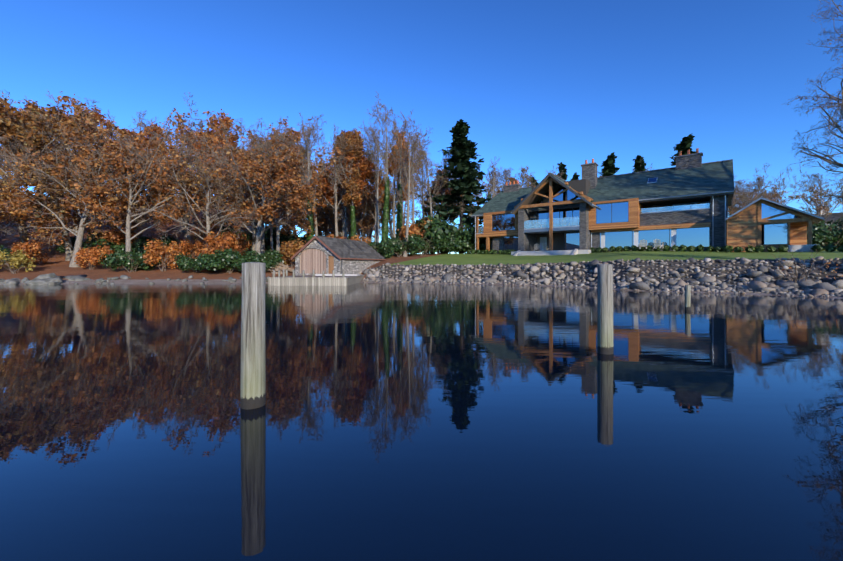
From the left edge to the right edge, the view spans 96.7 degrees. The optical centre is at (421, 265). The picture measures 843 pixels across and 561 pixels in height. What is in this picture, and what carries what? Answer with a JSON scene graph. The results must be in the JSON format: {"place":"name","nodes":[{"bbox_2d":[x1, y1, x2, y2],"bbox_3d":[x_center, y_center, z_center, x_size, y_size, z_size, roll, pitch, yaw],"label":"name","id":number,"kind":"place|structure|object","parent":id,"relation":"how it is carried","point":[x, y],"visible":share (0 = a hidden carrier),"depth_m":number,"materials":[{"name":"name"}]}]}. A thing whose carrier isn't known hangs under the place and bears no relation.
{"place":"outdoors","nodes":[
{"label":"outdoors","id":0,"kind":"place"},
{"bbox_2d":[267,270,364,285],"bbox_3d":[-8.988,1.715,34.382,6.380,2.770,9.340,0,0,1],"label":"dock","id":1,"kind":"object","parent":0,"point":[332,279],"depth_m":29.77,"materials":[{"name":"grey wood"}]},
{"bbox_2d":[0,283,842,560],"bbox_3d":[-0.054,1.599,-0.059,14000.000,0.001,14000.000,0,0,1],"label":"lake water","id":2,"kind":"structure","parent":0,"point":[424,422],"depth_m":3.72,"materials":[{"name":"blue liquid"}]},
{"bbox_2d":[240,262,265,409],"bbox_3d":[-1.928,1.378,4.291,0.265,2.842,0.262,0,0,1],"label":"mooring post","id":3,"kind":"object","parent":2,"relation":"in","point":[253,374],"visible":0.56,"depth_m":4.19,"materials":[{"name":"grey wood"}]},
{"bbox_2d":[597,264,613,354],"bbox_3d":[3.372,1.383,6.870,0.273,2.832,0.272,0,0,1],"label":"mooring post","id":4,"kind":"object","parent":2,"relation":"in","point":[605,345],"visible":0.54,"depth_m":6.76,"materials":[{"name":"grey wood"}]},
{"bbox_2d":[685,285,690,309],"bbox_3d":[9.526,1.743,13.428,0.210,2.112,0.175,0,0,1],"label":"mooring post","id":5,"kind":"object","parent":2,"relation":"in","point":[687,297],"visible":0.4,"depth_m":13.36,"materials":[{"name":"grey wood"}]},
{"bbox_2d":[0,197,842,298],"bbox_3d":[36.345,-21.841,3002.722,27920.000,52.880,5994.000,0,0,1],"label":"ground","id":6,"kind":"structure","parent":0,"point":[56,263],"depth_m":36.45,"materials":[{"name":"grey stone"}]},
{"bbox_2d":[0,249,41,273],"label":"shrub","id":7,"kind":"object","parent":6,"relation":"on","point":[18,260],"visible":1,"depth_m":37.03,"materials":[{"name":"yellow plant"}]},
{"bbox_2d":[10,238,49,267],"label":"shrub","id":8,"kind":"object","parent":6,"relation":"on","point":[33,248],"visible":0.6,"depth_m":41.05,"materials":[{"name":"orange plant"}]},
{"bbox_2d":[0,158,79,239],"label":"oak tree","id":9,"kind":"object","parent":6,"relation":"on","point":[7,198],"visible":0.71,"depth_m":42.27,"materials":[{"name":"brown plant"}]},
{"bbox_2d":[0,96,97,253],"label":"oak tree","id":10,"kind":"object","parent":6,"relation":"on","point":[7,111],"visible":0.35,"depth_m":45.74,"materials":[{"name":"brown plant"}]},
{"bbox_2d":[0,90,116,232],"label":"oak tree","id":11,"kind":"object","parent":6,"relation":"on","point":[93,120],"visible":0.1,"depth_m":64.11,"materials":[{"name":"brown plant"}]},
{"bbox_2d":[17,100,117,222],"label":"oak tree","id":12,"kind":"object","parent":6,"relation":"on","point":[96,114],"visible":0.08,"depth_m":76.07,"materials":[{"name":"brown plant"}]},
{"bbox_2d":[53,236,96,252],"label":"shrub","id":13,"kind":"object","parent":6,"relation":"on","point":[61,248],"visible":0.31,"depth_m":50.90,"materials":[{"name":"green plant"}]},
{"bbox_2d":[0,132,157,266],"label":"oak tree","id":14,"kind":"object","parent":6,"relation":"on","point":[111,193],"visible":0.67,"depth_m":41.31,"materials":[{"name":"orange plant"}]},
{"bbox_2d":[0,107,175,260],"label":"oak tree","id":15,"kind":"object","parent":6,"relation":"on","point":[55,201],"visible":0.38,"depth_m":43.23,"materials":[{"name":"brown plant"}]},
{"bbox_2d":[74,245,106,269],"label":"shrub","id":16,"kind":"object","parent":6,"relation":"on","point":[89,254],"visible":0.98,"depth_m":40.48,"materials":[{"name":"orange plant"}]},
{"bbox_2d":[83,237,137,259],"bbox_3d":[-39.217,-2.037,47.696,6.779,3.815,6.270,0,0,42],"label":"shrub","id":17,"kind":"object","parent":6,"relation":"on","point":[115,247],"visible":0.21,"depth_m":45.58,"materials":[{"name":"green plant"}]},
{"bbox_2d":[15,91,216,243],"bbox_3d":[-37.571,-9.770,46.681,22.800,18.912,15.636,0,0,3],"label":"oak tree","id":18,"kind":"object","parent":6,"relation":"on","point":[84,148],"visible":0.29,"depth_m":44.37,"materials":[{"name":"brown plant"}]},
{"bbox_2d":[93,226,138,256],"bbox_3d":[-37.990,-2.666,46.972,4.722,5.053,5.172,0,0,-4],"label":"shrub","id":19,"kind":"object","parent":6,"relation":"on","point":[113,236],"visible":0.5,"depth_m":45.56,"materials":[{"name":"orange plant"}]},
{"bbox_2d":[28,119,207,216],"bbox_3d":[-53.130,-15.291,67.404,26.035,20.394,17.855,0,0,-36],"label":"oak tree","id":20,"kind":"object","parent":6,"relation":"on","point":[103,131],"visible":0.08,"depth_m":62.77,"materials":[{"name":"brown plant"}]},
{"bbox_2d":[98,250,156,271],"bbox_3d":[-29.919,-0.547,38.617,4.714,2.653,4.359,0,0,22],"label":"rhododendron shrub","id":21,"kind":"object","parent":6,"relation":"on","point":[130,261],"visible":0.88,"depth_m":38.39,"materials":[{"name":"green plant"}]},
{"bbox_2d":[0,273,269,284],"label":"shoreline rocks","id":22,"kind":"object","parent":6,"relation":"on","point":[50,278],"visible":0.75,"depth_m":33.29,"materials":[{"name":"grey stone"}]},
{"bbox_2d":[70,121,213,268],"bbox_3d":[-31.568,-7.370,43.040,17.149,15.836,11.761,0,0,21],"label":"oak tree","id":23,"kind":"object","parent":6,"relation":"on","point":[133,164],"visible":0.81,"depth_m":41.38,"materials":[{"name":"orange plant"}]},
{"bbox_2d":[131,239,154,252],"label":"shrub","id":24,"kind":"object","parent":6,"relation":"on","point":[138,246],"visible":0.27,"depth_m":46.05,"materials":[{"name":"green plant"}]},
{"bbox_2d":[126,111,159,206],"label":"tall oak tree","id":25,"kind":"object","parent":6,"relation":"on","point":[143,128],"visible":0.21,"depth_m":72.72,"materials":[{"name":"brown plant"}]},
{"bbox_2d":[139,234,178,245],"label":"shrub","id":26,"kind":"object","parent":6,"relation":"on","point":[169,238],"visible":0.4,"depth_m":52.61,"materials":[{"name":"green plant"}]},
{"bbox_2d":[142,238,181,271],"bbox_3d":[-27.051,-1.227,39.129,3.571,3.822,3.911,0,0,37],"label":"shrub","id":27,"kind":"object","parent":6,"relation":"on","point":[158,250],"visible":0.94,"depth_m":39.06,"materials":[{"name":"orange plant"}]},
{"bbox_2d":[85,108,257,260],"bbox_3d":[-30.286,-9.528,46.734,18.387,18.641,18.111,0,0,43],"label":"oak tree","id":28,"kind":"object","parent":6,"relation":"on","point":[180,121],"visible":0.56,"depth_m":46.45,"materials":[{"name":"brown plant"}]},
{"bbox_2d":[118,112,246,232],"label":"bare oak tree","id":29,"kind":"object","parent":6,"relation":"on","point":[152,142],"visible":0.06,"depth_m":65.59,"materials":[{"name":"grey plant"}]},
{"bbox_2d":[177,239,204,258],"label":"shrub","id":30,"kind":"object","parent":6,"relation":"on","point":[188,247],"visible":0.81,"depth_m":46.43,"materials":[{"name":"orange plant"}]},
{"bbox_2d":[173,252,212,272],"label":"rhododendron shrub","id":31,"kind":"object","parent":6,"relation":"on","point":[186,263],"visible":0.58,"depth_m":37.71,"materials":[{"name":"green plant"}]},
{"bbox_2d":[134,109,267,232],"bbox_3d":[-37.097,-15.213,66.042,15.096,22.717,20.367,0,0,13],"label":"oak tree","id":32,"kind":"object","parent":6,"relation":"on","point":[224,119],"visible":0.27,"depth_m":63.12,"materials":[{"name":"brown plant"}]},
{"bbox_2d":[126,130,282,248],"bbox_3d":[-22.278,-7.008,42.749,13.709,14.381,13.220,0,0,4],"label":"bare oak tree","id":33,"kind":"object","parent":6,"relation":"on","point":[222,192],"visible":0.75,"depth_m":41.15,"materials":[{"name":"brown plant"}]},
{"bbox_2d":[165,93,247,219],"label":"bare oak tree","id":34,"kind":"object","parent":6,"relation":"on","point":[198,124],"visible":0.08,"depth_m":78.21,"materials":[{"name":"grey plant"}]},
{"bbox_2d":[195,228,241,256],"bbox_3d":[-22.608,-2.153,42.880,4.365,4.671,4.780,0,0,25],"label":"shrub","id":35,"kind":"object","parent":6,"relation":"on","point":[228,241],"visible":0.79,"depth_m":41.72,"materials":[{"name":"orange plant"}]},
{"bbox_2d":[201,248,252,273],"bbox_3d":[-19.648,-0.630,38.585,4.844,2.948,5.237,0,0,-23],"label":"rhododendron shrub","id":36,"kind":"object","parent":6,"relation":"on","point":[226,259],"visible":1,"depth_m":36.88,"materials":[{"name":"green plant"}]},
{"bbox_2d":[198,136,274,225],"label":"oak tree","id":37,"kind":"object","parent":6,"relation":"on","point":[245,222],"visible":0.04,"depth_m":62.00,"materials":[{"name":"brown plant"}]},
{"bbox_2d":[184,118,306,253],"bbox_3d":[-23.565,-10.626,50.055,15.206,20.410,14.664,0,0,-9],"label":"bare oak tree","id":38,"kind":"object","parent":6,"relation":"on","point":[262,249],"visible":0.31,"depth_m":47.30,"materials":[{"name":"brown plant"}]},
{"bbox_2d":[216,224,275,250],"bbox_3d":[-26.706,-4.345,58.209,8.903,5.011,8.234,0,0,-16],"label":"shrub","id":39,"kind":"object","parent":6,"relation":"on","point":[267,237],"visible":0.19,"depth_m":56.66,"materials":[{"name":"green plant"}]},
{"bbox_2d":[237,121,274,250],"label":"tall ash tree","id":40,"kind":"object","parent":6,"relation":"on","point":[254,236],"visible":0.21,"depth_m":51.81,"materials":[{"name":"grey plant"}]},
{"bbox_2d":[240,253,278,270],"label":"rhododendron shrub","id":41,"kind":"object","parent":6,"relation":"on","point":[268,261],"visible":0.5,"depth_m":37.87,"materials":[{"name":"green plant"}]},
{"bbox_2d":[246,132,274,251],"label":"tall ash tree","id":42,"kind":"object","parent":6,"relation":"on","point":[271,229],"visible":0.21,"depth_m":49.54,"materials":[{"name":"brown plant"}]},
{"bbox_2d":[242,248,285,265],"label":"shrub","id":43,"kind":"object","parent":6,"relation":"on","point":[277,255],"visible":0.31,"depth_m":41.67,"materials":[{"name":"green plant"}]},
{"bbox_2d":[228,142,316,237],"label":"oak tree","id":44,"kind":"object","parent":6,"relation":"on","point":[290,214],"visible":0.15,"depth_m":58.96,"materials":[{"name":"brown plant"}]},
{"bbox_2d":[203,110,343,254],"bbox_3d":[-16.088,-7.143,42.910,14.075,15.246,20.524,0,0,-3],"label":"oak tree","id":45,"kind":"object","parent":6,"relation":"on","point":[279,175],"visible":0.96,"depth_m":40.36,"materials":[{"name":"orange plant"}]},
{"bbox_2d":[251,118,306,251],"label":"oak tree","id":46,"kind":"object","parent":6,"relation":"on","point":[277,228],"visible":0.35,"depth_m":46.52,"materials":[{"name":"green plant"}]},
{"bbox_2d":[266,262,294,273],"bbox_3d":[-15.117,0.450,39.327,5.745,1.598,2.700,0,0,1],"label":"log pile","id":47,"kind":"object","parent":6,"relation":"on","point":[281,267],"visible":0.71,"depth_m":38.67,"materials":[{"name":"beige wood"}]},
{"bbox_2d":[265,233,302,258],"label":"shrub","id":48,"kind":"object","parent":6,"relation":"on","point":[287,239],"visible":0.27,"depth_m":57.24,"materials":[{"name":"green plant"}]},
{"bbox_2d":[266,117,302,228],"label":"tree","id":49,"kind":"object","parent":6,"relation":"on","point":[293,133],"visible":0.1,"depth_m":66.11,"materials":[{"name":"brown plant"}]},
{"bbox_2d":[279,236,305,266],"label":"shrub","id":50,"kind":"object","parent":6,"relation":"on","point":[288,249],"visible":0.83,"depth_m":43.95,"materials":[{"name":"orange plant"}]},
{"bbox_2d":[292,114,329,241],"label":"tree","id":51,"kind":"object","parent":6,"relation":"on","point":[308,174],"visible":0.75,"depth_m":49.59,"materials":[{"name":"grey plant"}]},
{"bbox_2d":[291,119,331,235],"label":"tall ash tree","id":52,"kind":"object","parent":6,"relation":"on","point":[315,215],"visible":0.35,"depth_m":56.35,"materials":[{"name":"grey plant"}]},
{"bbox_2d":[323,147,347,235],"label":"tall ash tree","id":53,"kind":"object","parent":6,"relation":"on","point":[340,196],"visible":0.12,"depth_m":61.59,"materials":[{"name":"brown plant"}]},
{"bbox_2d":[315,123,360,237],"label":"tall ash tree","id":54,"kind":"object","parent":6,"relation":"on","point":[336,183],"visible":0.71,"depth_m":52.12,"materials":[{"name":"brown plant"}]},
{"bbox_2d":[291,235,385,274],"bbox_3d":[-8.685,-0.386,41.237,5.860,5.170,9.780,0,0,21],"label":"boathouse","id":55,"kind":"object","parent":6,"relation":"on","point":[320,254],"visible":0.71,"depth_m":37.56,"materials":[{"name":"grey stone"}]},
{"bbox_2d":[283,140,396,235],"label":"oak tree","id":56,"kind":"object","parent":6,"relation":"on","point":[332,219],"visible":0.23,"depth_m":71.70,"materials":[{"name":"brown plant"}]},
{"bbox_2d":[313,130,380,238],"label":"beech tree","id":57,"kind":"object","parent":6,"relation":"on","point":[365,165],"visible":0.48,"depth_m":54.84,"materials":[{"name":"orange plant"}]},
{"bbox_2d":[331,128,364,239],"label":"tree","id":58,"kind":"object","parent":6,"relation":"on","point":[350,196],"visible":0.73,"depth_m":52.02,"materials":[{"name":"orange plant"}]},
{"bbox_2d":[292,152,411,236],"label":"oak tree","id":59,"kind":"object","parent":6,"relation":"on","point":[367,208],"visible":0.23,"depth_m":68.93,"materials":[{"name":"brown plant"}]},
{"bbox_2d":[356,120,394,243],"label":"tall ash tree","id":60,"kind":"object","parent":6,"relation":"on","point":[373,185],"visible":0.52,"depth_m":54.86,"materials":[{"name":"brown plant"}]},
{"bbox_2d":[363,141,391,241],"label":"tall ash tree","id":61,"kind":"object","parent":6,"relation":"on","point":[375,180],"visible":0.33,"depth_m":60.41,"materials":[{"name":"brown plant"}]},
{"bbox_2d":[368,239,393,258],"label":"rhododendron shrub","id":62,"kind":"object","parent":6,"relation":"on","point":[383,250],"visible":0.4,"depth_m":47.03,"materials":[{"name":"green plant"}]},
{"bbox_2d":[362,95,410,257],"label":"tree","id":63,"kind":"object","parent":6,"relation":"on","point":[384,229],"visible":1,"depth_m":49.49,"materials":[{"name":"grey plant"}]},
{"bbox_2d":[343,178,429,238],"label":"bare oak tree","id":64,"kind":"object","parent":6,"relation":"on","point":[390,228],"visible":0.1,"depth_m":77.14,"materials":[{"name":"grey plant"}]},
{"bbox_2d":[369,130,421,237],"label":"tree","id":65,"kind":"object","parent":6,"relation":"on","point":[390,170],"visible":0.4,"depth_m":60.72,"materials":[{"name":"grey plant"}]},
{"bbox_2d":[378,107,420,255],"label":"tree","id":66,"kind":"object","parent":6,"relation":"on","point":[399,224],"visible":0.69,"depth_m":53.65,"materials":[{"name":"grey plant"}]},
{"bbox_2d":[379,233,422,256],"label":"rhododendron shrub","id":67,"kind":"object","parent":6,"relation":"on","point":[399,247],"visible":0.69,"depth_m":49.70,"materials":[{"name":"green plant"}]},
{"bbox_2d":[394,124,424,256],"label":"tall ash tree","id":68,"kind":"object","parent":6,"relation":"on","point":[409,182],"visible":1,"depth_m":50.12,"materials":[{"name":"brown plant"}]},
{"bbox_2d":[398,217,426,253],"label":"shrub","id":69,"kind":"object","parent":6,"relation":"on","point":[413,227],"visible":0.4,"depth_m":52.79,"materials":[{"name":"orange plant"}]},
{"bbox_2d":[399,128,432,223],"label":"tall ash tree","id":70,"kind":"object","parent":6,"relation":"on","point":[418,160],"visible":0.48,"depth_m":55.41,"materials":[{"name":"brown plant"}]},
{"bbox_2d":[407,148,434,253],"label":"tall ash tree","id":71,"kind":"object","parent":6,"relation":"on","point":[424,191],"visible":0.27,"depth_m":64.19,"materials":[{"name":"brown plant"}]},
{"bbox_2d":[400,230,446,255],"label":"rhododendron shrub","id":72,"kind":"object","parent":6,"relation":"on","point":[426,247],"visible":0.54,"depth_m":51.74,"materials":[{"name":"green plant"}]},
{"bbox_2d":[414,148,447,252],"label":"tall ash tree","id":73,"kind":"object","parent":6,"relation":"on","point":[425,160],"visible":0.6,"depth_m":61.14,"materials":[{"name":"brown plant"}]},
{"bbox_2d":[419,169,454,251],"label":"beech tree","id":74,"kind":"object","parent":6,"relation":"on","point":[428,213],"visible":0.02,"depth_m":77.60,"materials":[{"name":"brown plant"}]},
{"bbox_2d":[421,234,460,253],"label":"rhododendron shrub","id":75,"kind":"object","parent":6,"relation":"on","point":[451,245],"visible":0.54,"depth_m":53.17,"materials":[{"name":"green plant"}]},
{"bbox_2d":[430,149,455,252],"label":"tall ash tree","id":76,"kind":"object","parent":6,"relation":"on","point":[447,156],"visible":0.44,"depth_m":64.31,"materials":[{"name":"brown plant"}]},
{"bbox_2d":[402,156,492,253],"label":"bare oak tree","id":77,"kind":"object","parent":6,"relation":"on","point":[440,193],"visible":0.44,"depth_m":67.52,"materials":[{"name":"brown plant"}]},
{"bbox_2d":[414,213,482,253],"bbox_3d":[4.473,-5.033,56.402,12.046,6.779,11.140,0,0,-12],"label":"rhododendron shrub","id":78,"kind":"object","parent":6,"relation":"on","point":[439,227],"depth_m":53.91,"materials":[{"name":"green plant"}]},
{"bbox_2d":[418,119,491,253],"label":"douglas fir tree","id":79,"kind":"object","parent":6,"relation":"on","point":[462,150],"visible":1,"depth_m":61.12,"materials":[{"name":"green plant"}]},
{"bbox_2d":[449,229,484,253],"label":"rhododendron shrub","id":80,"kind":"object","parent":6,"relation":"on","point":[469,237],"depth_m":55.97,"materials":[{"name":"green plant"}]},
{"bbox_2d":[485,156,500,198],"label":"tall bare tree","id":81,"kind":"object","parent":6,"relation":"on","point":[492,176],"visible":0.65,"depth_m":70.08,"materials":[{"name":"grey plant"}]},
{"bbox_2d":[484,167,516,194],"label":"tall bare tree","id":82,"kind":"object","parent":6,"relation":"on","point":[507,175],"visible":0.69,"depth_m":75.94,"materials":[{"name":"grey plant"}]},
{"bbox_2d":[502,166,534,188],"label":"tall bare tree","id":83,"kind":"object","parent":6,"relation":"on","point":[522,178],"visible":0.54,"depth_m":71.51,"materials":[{"name":"grey plant"}]},
{"bbox_2d":[359,256,842,296],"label":"armour stones","id":84,"kind":"object","parent":6,"relation":"on","point":[761,284],"visible":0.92,"depth_m":25.72,"materials":[{"name":"grey stone"}]},
{"bbox_2d":[471,148,733,255],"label":"lake house","id":85,"kind":"structure","parent":6,"relation":"on","point":[695,220],"depth_m":43.83,"materials":[{"name":"wood"}]},
{"bbox_2d":[471,159,733,215],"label":"roof","id":86,"kind":"structure","parent":85,"relation":"attached to","point":[713,177],"depth_m":43.78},
{"bbox_2d":[598,152,619,176],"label":"spruce tree","id":87,"kind":"object","parent":6,"relation":"on","point":[609,169],"visible":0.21,"depth_m":76.84,"materials":[{"name":"green plant"}]},
{"bbox_2d":[632,155,646,172],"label":"spruce tree","id":88,"kind":"object","parent":6,"relation":"on","point":[639,164],"visible":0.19,"depth_m":75.92,"materials":[{"name":"green plant"}]},
{"bbox_2d":[467,243,842,253],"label":"box hedge shrubs","id":89,"kind":"object","parent":6,"relation":"on","point":[755,248],"visible":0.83,"depth_m":37.39,"materials":[{"name":"green plant"}]},
{"bbox_2d":[670,133,695,165],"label":"spruce tree","id":90,"kind":"object","parent":6,"relation":"on","point":[684,145],"visible":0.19,"depth_m":74.57,"materials":[{"name":"green plant"}]},
{"bbox_2d":[728,179,749,214],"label":"tall bare tree","id":91,"kind":"object","parent":6,"relation":"on","point":[737,189],"visible":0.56,"depth_m":53.32,"materials":[{"name":"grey plant"}]},
{"bbox_2d":[728,187,776,211],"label":"bare oak tree","id":92,"kind":"object","parent":6,"relation":"on","point":[749,199],"visible":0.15,"depth_m":57.40,"materials":[{"name":"brown plant"}]},
{"bbox_2d":[736,175,770,204],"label":"tall bare tree","id":93,"kind":"object","parent":6,"relation":"on","point":[761,182],"visible":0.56,"depth_m":55.01,"materials":[{"name":"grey plant"}]},
{"bbox_2d":[728,182,794,214],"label":"bare oak tree","id":94,"kind":"object","parent":6,"relation":"on","point":[766,197],"visible":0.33,"depth_m":51.10,"materials":[{"name":"brown plant"}]},
{"bbox_2d":[729,163,812,212],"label":"bare oak tree","id":95,"kind":"object","parent":6,"relation":"on","point":[752,186],"visible":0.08,"depth_m":58.71,"materials":[{"name":"brown plant"}]},
{"bbox_2d":[737,167,808,208],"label":"bare oak tree","id":96,"kind":"object","parent":6,"relation":"on","point":[777,198],"visible":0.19,"depth_m":61.14,"materials":[{"name":"brown plant"}]},
{"bbox_2d":[725,197,823,251],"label":"annex pavilion","id":97,"kind":"structure","parent":6,"relation":"on","point":[765,222],"depth_m":34.08,"materials":[{"name":"brown wood"}]},
{"bbox_2d":[769,247,842,282],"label":"bare shrub twigs","id":98,"kind":"object","parent":6,"relation":"on","point":[801,277],"visible":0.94,"depth_m":21.25,"materials":[{"name":"brown plant"}]},
{"bbox_2d":[782,39,842,211],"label":"overhanging tree","id":99,"kind":"object","parent":6,"relation":"on","point":[836,113],"visible":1,"depth_m":23.10,"materials":[{"name":"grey plant"}]},
{"bbox_2d":[788,174,842,223],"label":"bare oak tree","id":100,"kind":"object","parent":6,"relation":"on","point":[818,204],"visible":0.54,"depth_m":49.31,"materials":[{"name":"brown plant"}]},
{"bbox_2d":[791,0,842,180],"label":"bare tree","id":101,"kind":"object","parent":6,"relation":"on","point":[834,163],"visible":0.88,"depth_m":30.79,"materials":[{"name":"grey plant"}]},
{"bbox_2d":[799,171,836,216],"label":"tall bare tree","id":102,"kind":"object","parent":6,"relation":"on","point":[813,179],"visible":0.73,"depth_m":53.11,"materials":[{"name":"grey plant"}]},
{"bbox_2d":[807,225,836,244],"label":"rhododendron shrub","id":103,"kind":"object","parent":6,"relation":"on","point":[817,240],"visible":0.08,"depth_m":44.95,"materials":[{"name":"green plant"}]},
{"bbox_2d":[807,214,842,247],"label":"rhododendron shrub","id":104,"kind":"object","parent":6,"relation":"on","point":[838,238],"visible":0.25,"depth_m":45.71,"materials":[{"name":"green plant"}]},
{"bbox_2d":[815,204,842,223],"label":"neighbour cottage","id":105,"kind":"structure","parent":6,"relation":"on","point":[834,216],"depth_m":55.74,"materials":[{"name":"grey stone"}]},
{"bbox_2d":[0,0,842,253],"label":"sky","id":106,"kind":"structure","parent":0,"point":[538,85],"materials":[{"name":"blue"}]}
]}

